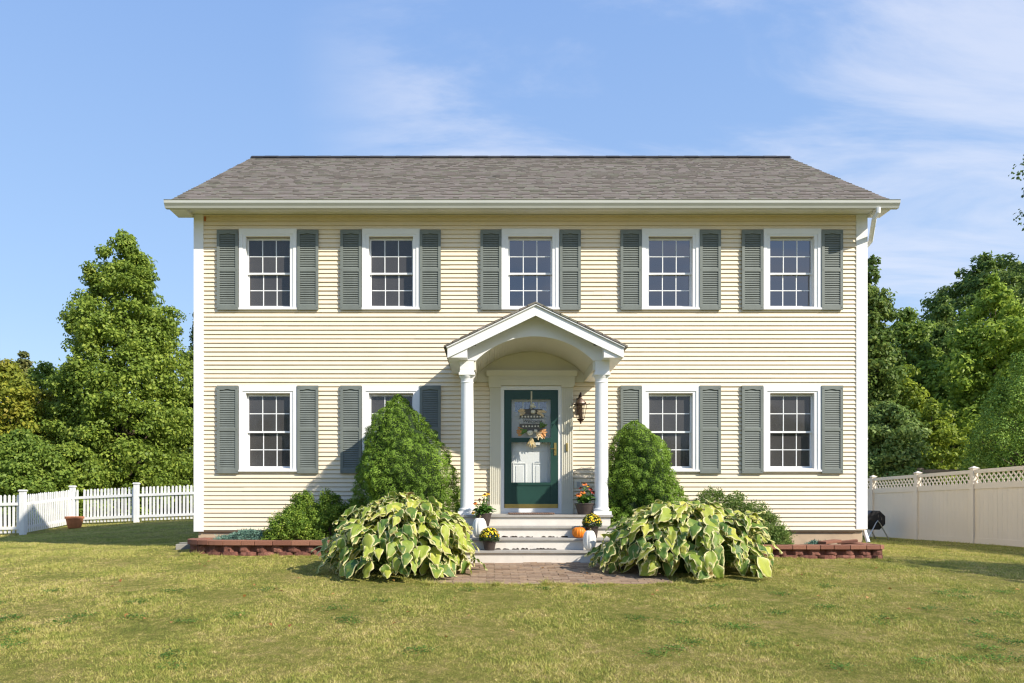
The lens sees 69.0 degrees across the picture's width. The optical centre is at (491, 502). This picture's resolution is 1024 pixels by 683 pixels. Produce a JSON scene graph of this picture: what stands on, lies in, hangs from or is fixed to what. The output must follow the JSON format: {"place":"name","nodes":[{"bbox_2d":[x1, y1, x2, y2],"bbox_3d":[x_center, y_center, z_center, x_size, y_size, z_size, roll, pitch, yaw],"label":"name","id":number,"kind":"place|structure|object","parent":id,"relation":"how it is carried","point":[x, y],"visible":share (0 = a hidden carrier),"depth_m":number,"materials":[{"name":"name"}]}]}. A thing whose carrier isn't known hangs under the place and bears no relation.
{"place":"outdoors","nodes":[
{"label":"outdoors","id":0,"kind":"place"},
{"bbox_2d":[0,513,1023,682],"bbox_3d":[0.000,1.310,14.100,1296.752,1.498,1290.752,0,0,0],"label":"lawn","id":1,"kind":"structure","parent":0,"point":[218,597],"depth_m":7.09,"materials":[{"name":"plant"}]},
{"bbox_2d":[5,350,33,399],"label":"tree","id":2,"kind":"object","parent":1,"relation":"on","point":[25,365],"visible":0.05,"depth_m":39.91,"materials":[{"name":"green plant"}]},
{"bbox_2d":[0,358,60,493],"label":"autumn tree","id":3,"kind":"object","parent":1,"relation":"on","point":[17,392],"visible":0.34,"depth_m":32.53,"materials":[{"name":"yellow plant"}]},
{"bbox_2d":[0,427,82,524],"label":"hedge shrub","id":4,"kind":"object","parent":1,"relation":"on","point":[22,456],"visible":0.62,"depth_m":28.39,"materials":[{"name":"green plant"}]},
{"bbox_2d":[2,360,80,436],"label":"green tree","id":5,"kind":"object","parent":1,"relation":"on","point":[37,375],"visible":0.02,"depth_m":36.57,"materials":[{"name":"green plant"}]},
{"bbox_2d":[64,516,84,527],"bbox_3d":[-14.236,0.674,25.400,0.600,0.400,0.596,0,0,0],"label":"planter pot","id":6,"kind":"object","parent":1,"relation":"on","point":[74,521],"visible":0.98,"depth_m":25.21,"materials":[{"name":"ceramic"}]},
{"bbox_2d":[34,441,123,520],"bbox_3d":[-17.282,-0.633,30.292,4.067,3.737,4.035,0,0,0],"label":"hedge shrub","id":7,"kind":"object","parent":1,"relation":"on","point":[87,471],"visible":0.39,"depth_m":29.98,"materials":[{"name":"green plant"}]},
{"bbox_2d":[0,483,193,534],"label":"picket fence","id":8,"kind":"object","parent":1,"relation":"on","point":[41,502],"visible":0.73,"depth_m":26.68,"materials":[{"name":"white wood"}]},
{"bbox_2d":[24,229,193,515],"bbox_3d":[-16.921,-5.679,34.350,7.658,13.656,7.890,0,0,0],"label":"linden tree","id":9,"kind":"object","parent":1,"relation":"on","point":[143,343],"visible":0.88,"depth_m":32.62,"materials":[{"name":"green plant"}]},
{"bbox_2d":[155,312,193,513],"bbox_3d":[-14.556,-4.533,37.061,4.061,11.244,3.977,0,0,0],"label":"dark conifer","id":10,"kind":"object","parent":1,"relation":"on","point":[191,337],"visible":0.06,"depth_m":36.46,"materials":[{"name":"green plant"}]},
{"bbox_2d":[176,542,189,549],"bbox_3d":[-5.330,0.760,12.971,0.259,0.130,0.416,0,0,0],"label":"splash block","id":11,"kind":"object","parent":1,"relation":"on","point":[182,545],"depth_m":12.81,"materials":[{"name":"grey concrete"}]},
{"bbox_2d":[187,537,329,555],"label":"garden wall","id":12,"kind":"structure","parent":1,"relation":"on","point":[210,546],"depth_m":11.96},
{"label":"planting bed","id":13,"kind":"structure","parent":12,"relation":"in","visible":0},
{"bbox_2d":[211,528,279,539],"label":"juniper","id":14,"kind":"object","parent":13,"relation":"on","point":[246,534],"visible":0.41,"depth_m":12.29,"materials":[{"name":"green plant"}]},
{"bbox_2d":[260,489,325,539],"bbox_3d":[-3.336,0.321,12.413,1.159,1.104,0.809,0,0,0],"label":"boxwood shrub","id":15,"kind":"object","parent":13,"relation":"on","point":[293,522],"visible":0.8,"depth_m":12.24,"materials":[{"name":"green plant"}]},
{"bbox_2d":[302,487,359,539],"bbox_3d":[-2.627,0.294,12.450,1.109,1.103,0.895,0,0,0],"label":"boxwood shrub","id":16,"kind":"object","parent":13,"relation":"on","point":[331,507],"visible":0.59,"depth_m":12.32,"materials":[{"name":"green plant"}]},
{"bbox_2d":[349,393,459,521],"bbox_3d":[-1.396,-0.482,12.232,1.908,2.634,1.720,0,0,0],"label":"dwarf spruce","id":17,"kind":"object","parent":13,"relation":"on","point":[405,457],"visible":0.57,"depth_m":11.82,"materials":[{"name":"green plant"}]},
{"bbox_2d":[311,491,486,578],"bbox_3d":[-1.180,0.408,10.073,2.142,1.126,1.977,0,0,-37],"label":"hosta","id":18,"kind":"object","parent":1,"relation":"on","point":[405,534],"visible":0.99,"depth_m":9.59,"materials":[{"name":"green plant"}]},
{"bbox_2d":[2,345,984,515],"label":"woodland","id":19,"kind":"object","parent":1,"relation":"on","point":[950,446],"visible":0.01,"depth_m":38.40,"materials":[{"name":"green plant"}]},
{"bbox_2d":[0,583,1023,672],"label":"clover","id":20,"kind":"object","parent":1,"relation":"on","point":[634,616],"visible":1,"depth_m":7.06,"materials":[{"name":"green plant"}]},
{"bbox_2d":[41,560,1018,645],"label":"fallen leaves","id":21,"kind":"object","parent":1,"relation":"on","point":[244,595],"visible":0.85,"depth_m":8.27,"materials":[{"name":"brown plant"}]},
{"bbox_2d":[164,156,900,563],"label":"house","id":22,"kind":"structure","parent":1,"relation":"on","point":[704,318],"depth_m":13.08,"materials":[{"name":"beige plastic"}]},
{"bbox_2d":[238,229,296,309],"bbox_3d":[-3.926,-4.096,13.144,1.024,1.421,0.212,0,0,0],"label":"window","id":23,"kind":"structure","parent":22,"relation":"in","point":[267,267],"depth_m":13.17,"materials":[{"name":"plastic"}]},
{"bbox_2d":[238,386,296,471],"bbox_3d":[-3.926,-1.292,13.144,1.024,1.500,0.212,0,0,0],"label":"window","id":24,"kind":"structure","parent":22,"relation":"in","point":[267,422],"depth_m":13.17,"materials":[{"name":"plastic"}]},
{"bbox_2d":[362,229,419,309],"bbox_3d":[-1.765,-4.096,13.144,1.024,1.421,0.212,0,0,0],"label":"window","id":25,"kind":"structure","parent":22,"relation":"in","point":[390,267],"depth_m":13.17,"materials":[{"name":"white glass"}]},
{"bbox_2d":[362,386,419,467],"bbox_3d":[-1.765,-1.292,13.144,1.024,1.500,0.212,0,0,0],"label":"window","id":26,"kind":"structure","parent":22,"relation":"in","point":[371,403],"depth_m":13.07,"materials":[{"name":"white glass"}]},
{"bbox_2d":[472,516,486,536],"bbox_3d":[-0.182,0.363,11.300,0.218,0.333,0.224,0,0,0],"label":"pumpkin","id":27,"kind":"object","parent":22,"relation":"on","point":[479,525],"visible":0.77,"depth_m":11.22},
{"bbox_2d":[471,492,496,525],"bbox_3d":[-0.122,0.102,11.599,0.381,0.530,0.392,0,0,19],"label":"potted coneflower","id":28,"kind":"object","parent":22,"relation":"on","point":[483,509],"visible":0.96,"depth_m":11.54,"materials":[{"name":"plant"}]},
{"bbox_2d":[479,527,500,550],"bbox_3d":[-0.029,0.536,11.068,0.326,0.349,0.327,0,0,0],"label":"potted mum","id":29,"kind":"object","parent":22,"relation":"on","point":[488,540],"visible":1,"depth_m":10.99,"materials":[{"name":"plant"}]},
{"bbox_2d":[504,399,550,506],"bbox_3d":[0.695,-0.946,13.214,0.941,2.061,0.052,0,0,0],"label":"front door","id":30,"kind":"structure","parent":22,"relation":"in","point":[529,464],"depth_m":13.20,"materials":[{"name":"white glass"}]},
{"bbox_2d":[501,229,559,309],"bbox_3d":[0.682,-4.096,13.144,1.024,1.421,0.212,0,0,0],"label":"window","id":31,"kind":"structure","parent":22,"relation":"in","point":[530,267],"depth_m":13.17,"materials":[{"name":"white glass"}]},
{"bbox_2d":[504,390,557,507],"bbox_3d":[0.696,-0.938,13.043,0.942,2.068,0.099,0,0,0],"label":"storm door","id":32,"kind":"structure","parent":22,"relation":"in","point":[516,494],"depth_m":13.06,"materials":[{"name":"teal glass"}]},
{"bbox_2d":[516,391,546,448],"bbox_3d":[0.706,-1.447,13.000,0.556,1.011,0.111,0,0,0],"label":"welcome sign","id":33,"kind":"object","parent":22,"relation":"attached to","point":[529,426],"visible":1,"depth_m":13.03,"materials":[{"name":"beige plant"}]},
{"bbox_2d":[572,526,585,537],"bbox_3d":[1.334,0.442,11.330,0.212,0.186,0.216,0,0,0],"label":"pumpkin","id":34,"kind":"object","parent":22,"relation":"on","point":[578,532],"visible":0.94,"depth_m":11.25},
{"bbox_2d":[572,482,594,514],"bbox_3d":[1.506,-0.064,11.967,0.367,0.516,0.376,0,0,-35],"label":"potted coneflower","id":35,"kind":"object","parent":22,"relation":"on","point":[584,506],"visible":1,"depth_m":11.91,"materials":[{"name":"ceramic"}]},
{"bbox_2d":[583,528,595,549],"bbox_3d":[1.458,0.542,11.070,0.192,0.320,0.198,0,0,0],"label":"pumpkin","id":36,"kind":"object","parent":22,"relation":"on","point":[589,539],"visible":0.94,"depth_m":11.00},
{"bbox_2d":[582,513,601,537],"bbox_3d":[1.537,0.349,11.380,0.319,0.378,0.321,0,0,0],"label":"potted mum","id":37,"kind":"object","parent":22,"relation":"on","point":[592,525],"visible":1,"depth_m":11.30,"materials":[{"name":"plant"}]},
{"bbox_2d":[642,229,699,309],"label":"window","id":38,"kind":"structure","parent":22,"relation":"in","point":[670,267],"depth_m":13.17,"materials":[{"name":"white glass"}]},
{"bbox_2d":[642,386,699,471],"bbox_3d":[3.147,-1.292,13.144,1.024,1.500,0.212,0,0,0],"label":"window","id":39,"kind":"structure","parent":22,"relation":"in","point":[675,418],"depth_m":13.17,"materials":[{"name":"white glass"}]},
{"bbox_2d":[763,229,821,309],"bbox_3d":[5.282,-4.096,13.144,1.024,1.421,0.212,0,0,0],"label":"window","id":40,"kind":"structure","parent":22,"relation":"in","point":[791,267],"depth_m":13.17,"materials":[{"name":"white glass"}]},
{"bbox_2d":[763,386,821,471],"bbox_3d":[5.282,-1.292,13.144,1.024,1.500,0.212,0,0,0],"label":"window","id":41,"kind":"structure","parent":22,"relation":"in","point":[791,422],"depth_m":13.17,"materials":[{"name":"white glass"}]},
{"bbox_2d":[584,499,782,579],"bbox_3d":[2.597,0.461,10.134,2.436,1.021,2.078,0,0,37],"label":"hosta","id":42,"kind":"object","parent":1,"relation":"on","point":[708,539],"visible":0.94,"depth_m":9.59,"materials":[{"name":"green plant"}]},
{"bbox_2d":[622,542,883,559],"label":"garden wall","id":43,"kind":"structure","parent":1,"relation":"on","point":[856,550],"depth_m":11.92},
{"bbox_2d":[818,539,840,543],"bbox_3d":[5.600,0.650,12.320,0.300,0.073,0.200,0,0,-14],"label":"loose paver","id":44,"kind":"object","parent":43,"relation":"on","point":[831,541],"visible":0.99,"depth_m":12.24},
{"bbox_2d":[837,539,857,543],"bbox_3d":[5.920,0.650,12.380,0.300,0.079,0.200,0,0,20],"label":"loose paver","id":45,"kind":"object","parent":43,"relation":"on","point":[849,541],"visible":0.85,"depth_m":12.29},
{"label":"planting bed","id":46,"kind":"structure","parent":43,"relation":"in","visible":0},
{"bbox_2d":[608,419,688,529],"bbox_3d":[2.492,-0.232,12.258,1.604,2.275,1.436,0,0,0],"label":"dwarf spruce","id":47,"kind":"object","parent":46,"relation":"on","point":[640,474],"visible":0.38,"depth_m":11.91,"materials":[{"name":"green plant"}]},
{"bbox_2d":[693,485,797,544],"bbox_3d":[4.171,0.332,12.464,1.903,1.264,0.929,0,0,0],"label":"azalea shrub","id":48,"kind":"object","parent":46,"relation":"on","point":[779,535],"visible":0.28,"depth_m":12.35,"materials":[{"name":"green plant"}]},
{"bbox_2d":[804,539,818,543],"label":"juniper","id":49,"kind":"object","parent":46,"relation":"on","point":[814,541],"visible":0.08,"depth_m":12.51,"materials":[{"name":"green plant"}]},
{"bbox_2d":[868,510,888,539],"bbox_3d":[10.890,0.645,21.300,0.628,0.826,0.752,0,0,0],"label":"compost tumbler","id":50,"kind":"object","parent":1,"relation":"on","point":[876,520],"visible":0.61,"depth_m":20.98,"materials":[{"name":"black plastic"}]},
{"bbox_2d":[868,254,928,470],"bbox_3d":[13.668,-3.788,27.044,3.064,10.429,3.138,0,0,-20],"label":"slender tree","id":51,"kind":"object","parent":1,"relation":"on","point":[882,353],"visible":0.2,"depth_m":26.55,"materials":[{"name":"green plant"}]},
{"bbox_2d":[868,400,945,488],"bbox_3d":[13.541,-1.232,25.596,3.466,4.605,3.156,0,0,-43],"label":"silver tree","id":52,"kind":"object","parent":1,"relation":"on","point":[894,430],"visible":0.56,"depth_m":24.94,"materials":[{"name":"green plant"}]},
{"bbox_2d":[881,361,949,460],"bbox_3d":[16.359,-2.303,29.601,3.366,6.598,3.521,0,0,0],"label":"young tree","id":53,"kind":"object","parent":1,"relation":"on","point":[912,398],"visible":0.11,"depth_m":29.00,"materials":[{"name":"green plant"}]},
{"bbox_2d":[890,306,954,484],"bbox_3d":[18.542,-3.800,33.218,4.282,9.780,4.128,0,0,0],"label":"light tree","id":54,"kind":"object","parent":1,"relation":"on","point":[913,335],"visible":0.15,"depth_m":32.29,"materials":[{"name":"green plant"}]},
{"bbox_2d":[917,468,958,484],"bbox_3d":[14.811,-0.049,24.100,1.970,2.136,0.140,0,0,0],"label":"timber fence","id":55,"kind":"object","parent":1,"relation":"on","point":[930,471],"visible":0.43,"depth_m":24.07,"materials":[{"name":"brown wood"}]},
{"bbox_2d":[903,397,975,485],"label":"dogwood tree","id":56,"kind":"object","parent":1,"relation":"on","point":[942,427],"visible":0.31,"depth_m":25.84,"materials":[{"name":"green plant"}]},
{"bbox_2d":[862,466,1023,546],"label":"vinyl fence","id":57,"kind":"object","parent":1,"relation":"on","point":[973,510],"visible":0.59,"depth_m":18.93,"materials":[{"name":"beige plastic"}]},
{"bbox_2d":[917,295,970,385],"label":"olive tree","id":58,"kind":"object","parent":1,"relation":"on","point":[944,311],"visible":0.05,"depth_m":37.67,"materials":[{"name":"green plant"}]},
{"bbox_2d":[898,250,1023,369],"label":"maple tree","id":59,"kind":"object","parent":1,"relation":"on","point":[961,294],"visible":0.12,"depth_m":46.25,"materials":[{"name":"green plant"}]},
{"bbox_2d":[916,272,1023,480],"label":"bright tree","id":60,"kind":"object","parent":1,"relation":"on","point":[990,344],"visible":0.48,"depth_m":29.71,"materials":[{"name":"green plant"}]},
{"bbox_2d":[949,347,1023,483],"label":"arborvitae","id":61,"kind":"object","parent":1,"relation":"on","point":[980,455],"visible":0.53,"depth_m":22.51,"materials":[{"name":"green plant"}]},
{"bbox_2d":[993,155,1023,308],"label":"edge tree","id":62,"kind":"object","parent":1,"relation":"on","point":[1004,264],"visible":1,"depth_m":26.45,"materials":[{"name":"green plant"}]},
{"bbox_2d":[0,0,1023,400],"label":"sky","id":63,"kind":"structure","parent":0,"point":[111,110],"materials":[{"name":"blue"}]},
{"bbox_2d":[508,512,554,514],"bbox_3d":[0.639,0.177,12.064,0.743,0.030,0.446,0,0,0],"label":"door mat","id":64,"kind":"object","parent":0,"point":[528,513],"depth_m":11.85,"materials":[{"name":"fabric"}]},
{"bbox_2d":[428,562,673,583],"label":"path","id":65,"kind":"structure","parent":0,"point":[572,572],"depth_m":9.79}
]}

